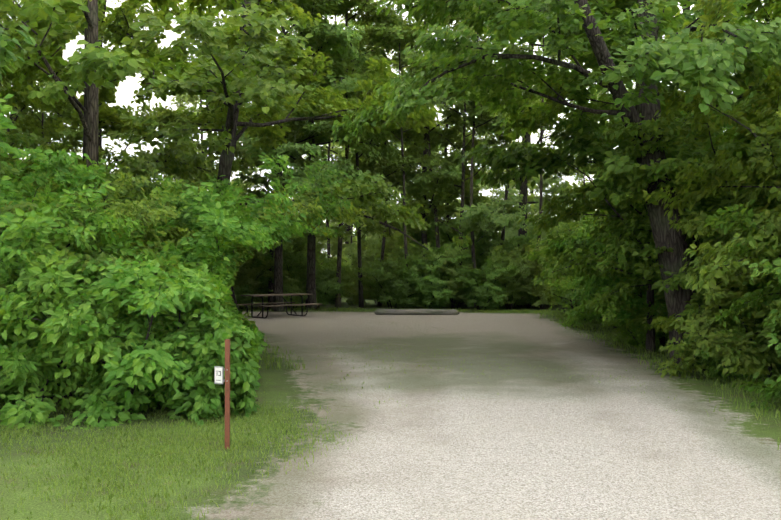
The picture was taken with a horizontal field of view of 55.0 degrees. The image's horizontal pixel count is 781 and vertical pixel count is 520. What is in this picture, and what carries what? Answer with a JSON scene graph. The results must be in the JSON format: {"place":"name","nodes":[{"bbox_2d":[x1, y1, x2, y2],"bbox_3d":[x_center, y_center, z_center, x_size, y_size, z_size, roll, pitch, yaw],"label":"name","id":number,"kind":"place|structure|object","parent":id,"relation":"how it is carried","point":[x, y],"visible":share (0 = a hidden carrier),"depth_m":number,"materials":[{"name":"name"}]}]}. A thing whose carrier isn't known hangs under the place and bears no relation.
{"place":"outdoors","nodes":[
{"label":"outdoors","id":0,"kind":"place"},
{"bbox_2d":[4,0,772,255],"bbox_3d":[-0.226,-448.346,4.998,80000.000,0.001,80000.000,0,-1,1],"label":"sky","id":1,"kind":"structure","parent":0,"point":[124,94],"depth_m":1979.71,"materials":[{"name":"white"}]},
{"bbox_2d":[0,288,780,519],"bbox_3d":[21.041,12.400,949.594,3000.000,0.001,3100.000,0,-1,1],"label":"ground","id":2,"kind":"structure","parent":0,"point":[569,442],"depth_m":7.18,"materials":[{"name":"beige gravel"}]},
{"bbox_2d":[0,0,27,124],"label":"maple tree","id":3,"kind":"object","parent":2,"relation":"on","point":[15,10],"visible":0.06,"depth_m":22.72,"materials":[{"name":"green plant"}]},
{"bbox_2d":[0,25,35,141],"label":"tree","id":4,"kind":"object","parent":2,"relation":"on","point":[7,47],"visible":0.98,"depth_m":10.21,"materials":[{"name":"green plant"}]},
{"bbox_2d":[0,77,47,110],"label":"understory tree","id":5,"kind":"object","parent":2,"relation":"on","point":[24,98],"visible":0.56,"depth_m":15.78,"materials":[{"name":"green plant"}]},
{"bbox_2d":[0,0,54,145],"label":"maple tree","id":6,"kind":"object","parent":2,"relation":"on","point":[21,124],"visible":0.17,"depth_m":26.61,"materials":[{"name":"green plant"}]},
{"bbox_2d":[0,129,54,175],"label":"tree","id":7,"kind":"object","parent":2,"relation":"on","point":[16,140],"visible":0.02,"depth_m":15.74,"materials":[{"name":"green plant"}]},
{"bbox_2d":[0,58,82,165],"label":"tree sapling","id":8,"kind":"object","parent":2,"relation":"on","point":[41,140],"visible":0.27,"depth_m":21.70,"materials":[{"name":"green plant"}]},
{"bbox_2d":[4,76,99,164],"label":"tree sapling","id":9,"kind":"object","parent":2,"relation":"on","point":[72,134],"visible":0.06,"depth_m":27.05,"materials":[{"name":"green plant"}]},
{"bbox_2d":[0,93,108,233],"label":"honeysuckle shrub","id":10,"kind":"object","parent":2,"relation":"on","point":[10,190],"visible":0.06,"depth_m":10.24,"materials":[{"name":"green plant"}]},
{"bbox_2d":[5,0,124,157],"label":"maple tree","id":11,"kind":"object","parent":2,"relation":"on","point":[20,4],"visible":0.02,"depth_m":29.62,"materials":[{"name":"green plant"}]},
{"bbox_2d":[0,186,143,403],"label":"honeysuckle shrub","id":12,"kind":"object","parent":2,"relation":"on","point":[12,364],"visible":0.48,"depth_m":8.50,"materials":[{"name":"green plant"}]},
{"bbox_2d":[0,232,164,428],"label":"bush","id":13,"kind":"object","parent":2,"relation":"on","point":[45,275],"visible":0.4,"depth_m":8.05,"materials":[{"name":"green plant"}]},
{"bbox_2d":[12,0,171,178],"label":"maple tree","id":14,"kind":"object","parent":2,"relation":"on","point":[62,115],"visible":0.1,"depth_m":29.22,"materials":[{"name":"green plant"}]},
{"bbox_2d":[0,166,184,304],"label":"buckthorn shrub","id":15,"kind":"object","parent":2,"relation":"on","point":[142,215],"visible":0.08,"depth_m":9.79,"materials":[{"name":"green plant"}]},
{"bbox_2d":[0,139,199,230],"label":"honeysuckle shrub","id":16,"kind":"object","parent":2,"relation":"on","point":[146,187],"visible":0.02,"depth_m":13.33,"materials":[{"name":"green plant"}]},
{"bbox_2d":[81,145,160,187],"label":"tree sapling","id":17,"kind":"object","parent":2,"relation":"on","point":[110,154],"visible":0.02,"depth_m":28.21,"materials":[{"name":"green plant"}]},
{"bbox_2d":[3,156,238,212],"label":"honeysuckle shrub","id":18,"kind":"object","parent":2,"relation":"on","point":[179,193],"depth_m":16.58,"materials":[{"name":"green plant"}]},
{"bbox_2d":[0,0,255,187],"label":"tree","id":19,"kind":"object","parent":2,"relation":"on","point":[177,166],"visible":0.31,"depth_m":20.68,"materials":[{"name":"green plant"}]},
{"bbox_2d":[0,240,259,429],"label":"bush","id":20,"kind":"object","parent":2,"relation":"on","point":[96,398],"visible":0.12,"depth_m":8.01,"materials":[{"name":"green plant"}]},
{"bbox_2d":[79,186,197,258],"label":"honeysuckle shrub","id":21,"kind":"object","parent":2,"relation":"on","point":[164,214],"visible":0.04,"depth_m":11.81,"materials":[{"name":"green plant"}]},
{"bbox_2d":[0,180,279,397],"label":"bush","id":22,"kind":"object","parent":2,"relation":"on","point":[112,244],"visible":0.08,"depth_m":9.00,"materials":[{"name":"green plant"}]},
{"bbox_2d":[52,255,232,417],"bbox_3d":[-2.896,0.907,8.765,2.300,1.918,2.521,0,-1,3],"label":"bush","id":23,"kind":"object","parent":2,"relation":"on","point":[141,364],"visible":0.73,"depth_m":8.13,"materials":[{"name":"green plant"}]},
{"bbox_2d":[0,0,287,201],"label":"tall tree","id":24,"kind":"object","parent":2,"relation":"on","point":[41,15],"visible":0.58,"depth_m":13.28,"materials":[{"name":"green plant"}]},
{"bbox_2d":[111,174,197,249],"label":"honeysuckle shrub","id":25,"kind":"object","parent":2,"relation":"on","point":[167,186],"visible":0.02,"depth_m":12.66,"materials":[{"name":"green plant"}]},
{"bbox_2d":[153,0,240,116],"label":"slender tree","id":26,"kind":"object","parent":2,"relation":"on","point":[184,112],"visible":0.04,"depth_m":30.30,"materials":[{"name":"green plant"}]},
{"bbox_2d":[139,284,260,425],"bbox_3d":[-2.099,1.085,8.713,1.750,1.736,1.762,0,-1,-36],"label":"bush","id":27,"kind":"object","parent":2,"relation":"on","point":[244,375],"visible":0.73,"depth_m":8.21,"materials":[{"name":"green plant"}]},
{"bbox_2d":[157,93,254,207],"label":"maple tree","id":28,"kind":"object","parent":2,"relation":"on","point":[187,99],"visible":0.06,"depth_m":58.13,"materials":[{"name":"green plant"}]},
{"bbox_2d":[163,207,261,377],"bbox_3d":[-2.363,0.503,10.307,2.308,2.598,2.469,0,-1,30],"label":"bush","id":29,"kind":"object","parent":2,"relation":"on","point":[211,264],"visible":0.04,"depth_m":10.47,"materials":[{"name":"green plant"}]},
{"bbox_2d":[134,152,312,353],"bbox_3d":[-2.745,0.096,11.956,3.090,3.453,4.005,0,-1,0],"label":"bush","id":30,"kind":"object","parent":2,"relation":"on","point":[221,222],"visible":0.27,"depth_m":11.24,"materials":[{"name":"green plant"}]},
{"bbox_2d":[142,44,325,310],"bbox_3d":[-6.363,-2.882,28.095,7.490,10.019,5.440,0,-1,18],"label":"tree","id":31,"kind":"object","parent":2,"relation":"on","point":[166,115],"visible":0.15,"depth_m":27.14,"materials":[{"name":"green plant"}]},
{"bbox_2d":[0,0,471,249],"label":"tree","id":32,"kind":"object","parent":2,"relation":"on","point":[254,29],"visible":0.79,"depth_m":16.17,"materials":[{"name":"green plant"}]},
{"bbox_2d":[143,190,341,335],"bbox_3d":[-4.011,0.205,16.196,4.884,3.349,5.154,1,-1,-40],"label":"bush","id":33,"kind":"object","parent":2,"relation":"on","point":[310,230],"visible":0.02,"depth_m":15.51,"materials":[{"name":"green plant"}]},
{"bbox_2d":[234,279,260,309],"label":"shrub","id":34,"kind":"object","parent":2,"relation":"on","point":[242,290],"visible":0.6,"depth_m":29.50,"materials":[{"name":"green plant"}]},
{"bbox_2d":[163,151,350,313],"bbox_3d":[-3.115,-0.027,14.674,3.472,3.916,4.966,0,-1,-24],"label":"bush","id":35,"kind":"object","parent":2,"relation":"on","point":[191,217],"visible":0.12,"depth_m":13.30,"materials":[{"name":"green plant"}]},
{"bbox_2d":[142,187,371,348],"bbox_3d":[-2.369,0.441,12.970,3.649,3.428,3.288,0,-1,17],"label":"bush","id":36,"kind":"object","parent":2,"relation":"on","point":[346,217],"visible":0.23,"depth_m":12.73,"materials":[{"name":"green plant"}]},
{"bbox_2d":[233,241,283,302],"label":"buckthorn shrub","id":37,"kind":"object","parent":2,"relation":"on","point":[252,276],"visible":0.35,"depth_m":30.29,"materials":[{"name":"green plant"}]},
{"bbox_2d":[192,1,359,307],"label":"slender tree","id":38,"kind":"object","parent":2,"relation":"on","point":[270,285],"depth_m":31.00,"materials":[{"name":"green plant"}]},
{"bbox_2d":[236,293,321,318],"bbox_3d":[-3.808,1.534,25.283,1.754,0.761,2.440,-1,-1,44],"label":"picnic table","id":39,"kind":"object","parent":2,"relation":"on","point":[282,295],"visible":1,"depth_m":25.06,"materials":[{"name":"brown wood"}]},
{"bbox_2d":[173,0,387,311],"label":"tree","id":40,"kind":"object","parent":2,"relation":"on","point":[338,66],"visible":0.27,"depth_m":27.15,"materials":[{"name":"green plant"}]},
{"bbox_2d":[248,234,326,306],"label":"honeysuckle shrub","id":41,"kind":"object","parent":2,"relation":"on","point":[296,256],"visible":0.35,"depth_m":30.73,"materials":[{"name":"green plant"}]},
{"bbox_2d":[269,269,318,309],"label":"honeysuckle shrub","id":42,"kind":"object","parent":2,"relation":"on","point":[289,286],"visible":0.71,"depth_m":29.38,"materials":[{"name":"green plant"}]},
{"bbox_2d":[250,207,354,288],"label":"buckthorn shrub","id":43,"kind":"object","parent":2,"relation":"on","point":[319,256],"visible":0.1,"depth_m":33.15,"materials":[{"name":"green plant"}]},
{"bbox_2d":[286,249,344,307],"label":"buckthorn shrub","id":44,"kind":"object","parent":2,"relation":"on","point":[328,289],"visible":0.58,"depth_m":30.20,"materials":[{"name":"green plant"}]},
{"bbox_2d":[234,0,400,309],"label":"tree","id":45,"kind":"object","parent":2,"relation":"on","point":[336,38],"visible":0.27,"depth_m":29.24,"materials":[{"name":"green plant"}]},
{"bbox_2d":[290,14,368,302],"bbox_3d":[-2.749,-5.533,36.004,6.271,15.486,5.803,0,-1,25],"label":"slender tree","id":46,"kind":"object","parent":2,"relation":"on","point":[327,224],"visible":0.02,"depth_m":36.24,"materials":[{"name":"green plant"}]},
{"bbox_2d":[304,235,364,264],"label":"tree","id":47,"kind":"object","parent":2,"relation":"on","point":[334,250],"visible":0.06,"depth_m":49.32,"materials":[{"name":"green plant"}]},
{"bbox_2d":[321,262,364,301],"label":"honeysuckle shrub","id":48,"kind":"object","parent":2,"relation":"on","point":[344,278],"visible":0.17,"depth_m":35.47,"materials":[{"name":"green plant"}]},
{"bbox_2d":[277,0,419,308],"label":"slender tree","id":49,"kind":"object","parent":2,"relation":"on","point":[349,84],"visible":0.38,"depth_m":30.46,"materials":[{"name":"green plant"}]},
{"bbox_2d":[316,198,381,293],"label":"tree sapling","id":50,"kind":"object","parent":2,"relation":"on","point":[332,222],"visible":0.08,"depth_m":48.55,"materials":[{"name":"green plant"}]},
{"bbox_2d":[296,10,408,243],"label":"maple tree","id":51,"kind":"object","parent":2,"relation":"on","point":[335,150],"visible":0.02,"depth_m":53.22,"materials":[{"name":"green plant"}]},
{"bbox_2d":[342,284,366,305],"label":"shrub","id":52,"kind":"object","parent":2,"relation":"on","point":[354,300],"visible":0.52,"depth_m":33.19,"materials":[{"name":"green plant"}]},
{"bbox_2d":[283,0,453,306],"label":"tree","id":53,"kind":"object","parent":2,"relation":"on","point":[426,160],"visible":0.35,"depth_m":30.49,"materials":[{"name":"green plant"}]},
{"bbox_2d":[348,252,397,305],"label":"honeysuckle shrub","id":54,"kind":"object","parent":2,"relation":"on","point":[368,277],"visible":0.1,"depth_m":32.65,"materials":[{"name":"green plant"}]},
{"bbox_2d":[315,0,446,305],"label":"slender tree","id":55,"kind":"object","parent":2,"relation":"on","point":[357,63],"visible":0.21,"depth_m":32.07,"materials":[{"name":"green plant"}]},
{"bbox_2d":[331,216,434,289],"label":"buckthorn shrub","id":56,"kind":"object","parent":2,"relation":"on","point":[372,243],"visible":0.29,"depth_m":41.95,"materials":[{"name":"green plant"}]},
{"bbox_2d":[0,307,780,519],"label":"lawn grass","id":57,"kind":"structure","parent":2,"relation":"on","point":[244,419],"depth_m":6.97,"materials":[{"name":"green plant"}]},
{"bbox_2d":[214,339,230,448],"bbox_3d":[-1.520,1.240,6.769,0.143,1.047,0.061,0,-1,-3],"label":"site post","id":58,"kind":"object","parent":57,"relation":"on","point":[219,374],"visible":0.88,"depth_m":6.76,"materials":[{"name":"paint"}]},
{"bbox_2d":[351,246,430,308],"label":"honeysuckle shrub","id":59,"kind":"object","parent":2,"relation":"on","point":[397,289],"visible":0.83,"depth_m":29.86,"materials":[{"name":"green plant"}]},
{"bbox_2d":[331,24,460,247],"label":"maple tree","id":60,"kind":"object","parent":2,"relation":"on","point":[441,149],"visible":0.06,"depth_m":43.58,"materials":[{"name":"green plant"}]},
{"bbox_2d":[387,276,423,308],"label":"shrub","id":61,"kind":"object","parent":2,"relation":"on","point":[407,307],"visible":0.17,"depth_m":29.90,"materials":[{"name":"green plant"}]},
{"bbox_2d":[353,24,468,266],"bbox_3d":[0.668,-3.697,31.010,4.748,11.613,5.131,0,-1,-4],"label":"slender tree","id":62,"kind":"object","parent":2,"relation":"on","point":[408,57],"visible":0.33,"depth_m":30.35,"materials":[{"name":"green plant"}]},
{"bbox_2d":[358,2,474,248],"bbox_3d":[1.427,-6.184,33.647,6.066,16.701,6.506,0,-1,9],"label":"slender tree","id":63,"kind":"object","parent":2,"relation":"on","point":[435,208],"visible":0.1,"depth_m":33.19,"materials":[{"name":"green plant"}]},
{"bbox_2d":[374,309,459,314],"bbox_3d":[0.917,1.848,26.375,3.008,0.266,0.320,0,-1,3],"label":"log","id":64,"kind":"object","parent":2,"relation":"on","point":[416,312],"visible":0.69,"depth_m":26.25,"materials":[{"name":"grey wood"}]},
{"bbox_2d":[342,0,504,256],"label":"tree","id":65,"kind":"object","parent":2,"relation":"on","point":[449,176],"visible":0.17,"depth_m":32.98,"materials":[{"name":"green plant"}]},
{"bbox_2d":[384,244,470,308],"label":"honeysuckle shrub","id":66,"kind":"object","parent":2,"relation":"on","point":[432,286],"visible":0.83,"depth_m":29.16,"materials":[{"name":"green plant"}]},
{"bbox_2d":[393,232,471,308],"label":"honeysuckle shrub","id":67,"kind":"object","parent":2,"relation":"on","point":[456,251],"visible":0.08,"depth_m":30.19,"materials":[{"name":"green plant"}]},
{"bbox_2d":[395,1,498,222],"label":"slender tree","id":68,"kind":"object","parent":2,"relation":"on","point":[445,150],"depth_m":37.35,"materials":[{"name":"green plant"}]},
{"bbox_2d":[420,254,485,308],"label":"honeysuckle shrub","id":69,"kind":"object","parent":2,"relation":"on","point":[457,293],"visible":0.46,"depth_m":29.30,"materials":[{"name":"green plant"}]},
{"bbox_2d":[376,35,536,305],"bbox_3d":[2.852,-3.834,32.360,7.124,11.967,8.715,0,-1,1],"label":"tree","id":70,"kind":"object","parent":2,"relation":"on","point":[474,217],"visible":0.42,"depth_m":31.68,"materials":[{"name":"green plant"}]},
{"bbox_2d":[428,179,488,220],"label":"tree sapling","id":71,"kind":"object","parent":2,"relation":"on","point":[481,189],"depth_m":57.92,"materials":[{"name":"green plant"}]},
{"bbox_2d":[396,195,529,306],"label":"tree","id":72,"kind":"object","parent":2,"relation":"on","point":[483,243],"visible":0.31,"depth_m":33.38,"materials":[{"name":"green plant"}]},
{"bbox_2d":[404,1,533,307],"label":"slender tree","id":73,"kind":"object","parent":2,"relation":"on","point":[457,19],"visible":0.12,"depth_m":31.09,"materials":[{"name":"green plant"}]},
{"bbox_2d":[443,256,518,310],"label":"honeysuckle shrub","id":74,"kind":"object","parent":2,"relation":"on","point":[482,293],"visible":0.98,"depth_m":28.69,"materials":[{"name":"green plant"}]},
{"bbox_2d":[440,106,529,231],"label":"maple tree","id":75,"kind":"object","parent":2,"relation":"on","point":[503,190],"visible":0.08,"depth_m":66.70,"materials":[{"name":"green plant"}]},
{"bbox_2d":[433,1,549,305],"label":"slender tree","id":76,"kind":"object","parent":2,"relation":"on","point":[493,132],"visible":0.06,"depth_m":31.52,"materials":[{"name":"green plant"}]},
{"bbox_2d":[479,165,536,205],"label":"boxelder tree","id":77,"kind":"object","parent":2,"relation":"on","point":[493,187],"visible":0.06,"depth_m":69.74,"materials":[{"name":"green plant"}]},
{"bbox_2d":[475,243,541,309],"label":"buckthorn shrub","id":78,"kind":"object","parent":2,"relation":"on","point":[514,294],"visible":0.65,"depth_m":29.32,"materials":[{"name":"green plant"}]},
{"bbox_2d":[421,7,600,252],"bbox_3d":[6.529,-8.720,38.255,10.298,21.947,8.275,0,-1,5],"label":"maple tree","id":79,"kind":"object","parent":2,"relation":"on","point":[524,188],"visible":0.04,"depth_m":37.55,"materials":[{"name":"green plant"}]},
{"bbox_2d":[483,242,549,306],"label":"honeysuckle shrub","id":80,"kind":"object","parent":2,"relation":"on","point":[511,252],"depth_m":30.86,"materials":[{"name":"green plant"}]},
{"bbox_2d":[494,255,539,307],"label":"honeysuckle shrub","id":81,"kind":"object","parent":2,"relation":"on","point":[522,303],"visible":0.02,"depth_m":31.05,"materials":[{"name":"green plant"}]},
{"bbox_2d":[484,215,559,305],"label":"tree","id":82,"kind":"object","parent":2,"relation":"on","point":[522,240],"visible":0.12,"depth_m":31.85,"materials":[{"name":"green plant"}]},
{"bbox_2d":[484,149,560,240],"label":"tree sapling","id":83,"kind":"object","parent":2,"relation":"on","point":[509,234],"visible":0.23,"depth_m":43.53,"materials":[{"name":"green plant"}]},
{"bbox_2d":[471,28,585,307],"bbox_3d":[6.039,-5.045,31.276,5.275,14.377,5.701,0,-1,27],"label":"slender tree","id":84,"kind":"object","parent":2,"relation":"on","point":[552,55],"visible":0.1,"depth_m":31.29,"materials":[{"name":"green plant"}]},
{"bbox_2d":[490,126,571,214],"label":"maple tree","id":85,"kind":"object","parent":2,"relation":"on","point":[548,143],"visible":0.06,"depth_m":73.38,"materials":[{"name":"green plant"}]},
{"bbox_2d":[511,242,563,308],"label":"buckthorn shrub","id":86,"kind":"object","parent":2,"relation":"on","point":[540,299],"visible":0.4,"depth_m":29.62,"materials":[{"name":"green plant"}]},
{"bbox_2d":[328,0,780,365],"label":"leaning tree","id":87,"kind":"object","parent":2,"relation":"on","point":[645,56],"visible":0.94,"depth_m":12.02,"materials":[{"name":"green plant"}]},
{"bbox_2d":[529,144,603,224],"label":"tree sapling","id":88,"kind":"object","parent":2,"relation":"on","point":[552,190],"visible":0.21,"depth_m":35.55,"materials":[{"name":"green plant"}]},
{"bbox_2d":[533,216,607,321],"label":"shrub","id":89,"kind":"object","parent":2,"relation":"on","point":[559,227],"visible":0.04,"depth_m":23.08,"materials":[{"name":"green plant"}]},
{"bbox_2d":[555,298,593,317],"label":"shrub","id":90,"kind":"object","parent":2,"relation":"on","point":[561,303],"visible":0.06,"depth_m":24.37,"materials":[{"name":"green plant"}]},
{"bbox_2d":[533,181,629,297],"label":"tree","id":91,"kind":"object","parent":2,"relation":"on","point":[548,289],"depth_m":25.11,"materials":[{"name":"green plant"}]},
{"bbox_2d":[548,211,618,330],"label":"shrub","id":92,"kind":"object","parent":2,"relation":"on","point":[579,282],"visible":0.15,"depth_m":20.16,"materials":[{"name":"green plant"}]},
{"bbox_2d":[554,80,635,210],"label":"maple tree","id":93,"kind":"object","parent":2,"relation":"on","point":[588,175],"visible":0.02,"depth_m":49.11,"materials":[{"name":"green plant"}]},
{"bbox_2d":[453,0,779,352],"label":"thin tree","id":94,"kind":"object","parent":2,"relation":"on","point":[527,167],"visible":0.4,"depth_m":14.55,"materials":[{"name":"green plant"}]},
{"bbox_2d":[548,182,692,346],"bbox_3d":[5.312,0.137,15.509,3.774,3.455,3.662,0,-1,-33],"label":"shrub","id":95,"kind":"object","parent":2,"relation":"on","point":[596,284],"visible":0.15,"depth_m":15.34,"materials":[{"name":"green plant"}]},
{"bbox_2d":[600,301,668,347],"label":"shrub","id":96,"kind":"object","parent":2,"relation":"on","point":[626,326],"visible":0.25,"depth_m":15.59,"materials":[{"name":"green plant"}]},
{"bbox_2d":[515,73,780,336],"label":"tree","id":97,"kind":"object","parent":2,"relation":"on","point":[645,274],"visible":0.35,"depth_m":13.04,"materials":[{"name":"green plant"}]},
{"bbox_2d":[570,111,764,314],"bbox_3d":[7.210,-0.357,15.999,6.571,4.719,4.596,0,-1,-14],"label":"tree","id":98,"kind":"object","parent":2,"relation":"on","point":[602,203],"depth_m":14.08,"materials":[{"name":"green plant"}]},
{"bbox_2d":[562,0,776,188],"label":"tree","id":99,"kind":"object","parent":2,"relation":"on","point":[690,18],"visible":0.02,"depth_m":17.74,"materials":[{"name":"green plant"}]},
{"bbox_2d":[674,328,726,367],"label":"shrub","id":100,"kind":"object","parent":2,"relation":"on","point":[686,341],"visible":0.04,"depth_m":12.31,"materials":[{"name":"green plant"}]},
{"bbox_2d":[637,205,780,381],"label":"shrub","id":101,"kind":"object","parent":2,"relation":"on","point":[720,296],"visible":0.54,"depth_m":10.66,"materials":[{"name":"green plant"}]},
{"bbox_2d":[643,0,780,325],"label":"tree","id":102,"kind":"object","parent":2,"relation":"on","point":[733,169],"visible":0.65,"depth_m":10.36,"materials":[{"name":"green plant"}]},
{"bbox_2d":[668,104,780,361],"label":"tree","id":103,"kind":"object","parent":2,"relation":"on","point":[765,161],"visible":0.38,"depth_m":10.42,"materials":[{"name":"green plant"}]},
{"bbox_2d":[672,0,780,153],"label":"tree","id":104,"kind":"object","parent":2,"relation":"on","point":[751,13],"visible":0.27,"depth_m":11.72,"materials":[{"name":"green plant"}]},
{"bbox_2d":[695,318,780,383],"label":"shrub","id":105,"kind":"object","parent":2,"relation":"on","point":[714,371],"visible":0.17,"depth_m":10.77,"materials":[{"name":"green plant"}]},
{"bbox_2d":[703,199,780,409],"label":"shrub","id":106,"kind":"object","parent":2,"relation":"on","point":[746,217],"visible":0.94,"depth_m":9.45,"materials":[{"name":"green plant"}]},
{"bbox_2d":[736,197,778,339],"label":"buckthorn shrub","id":107,"kind":"object","parent":2,"relation":"on","point":[762,285],"depth_m":10.72,"materials":[{"name":"green plant"}]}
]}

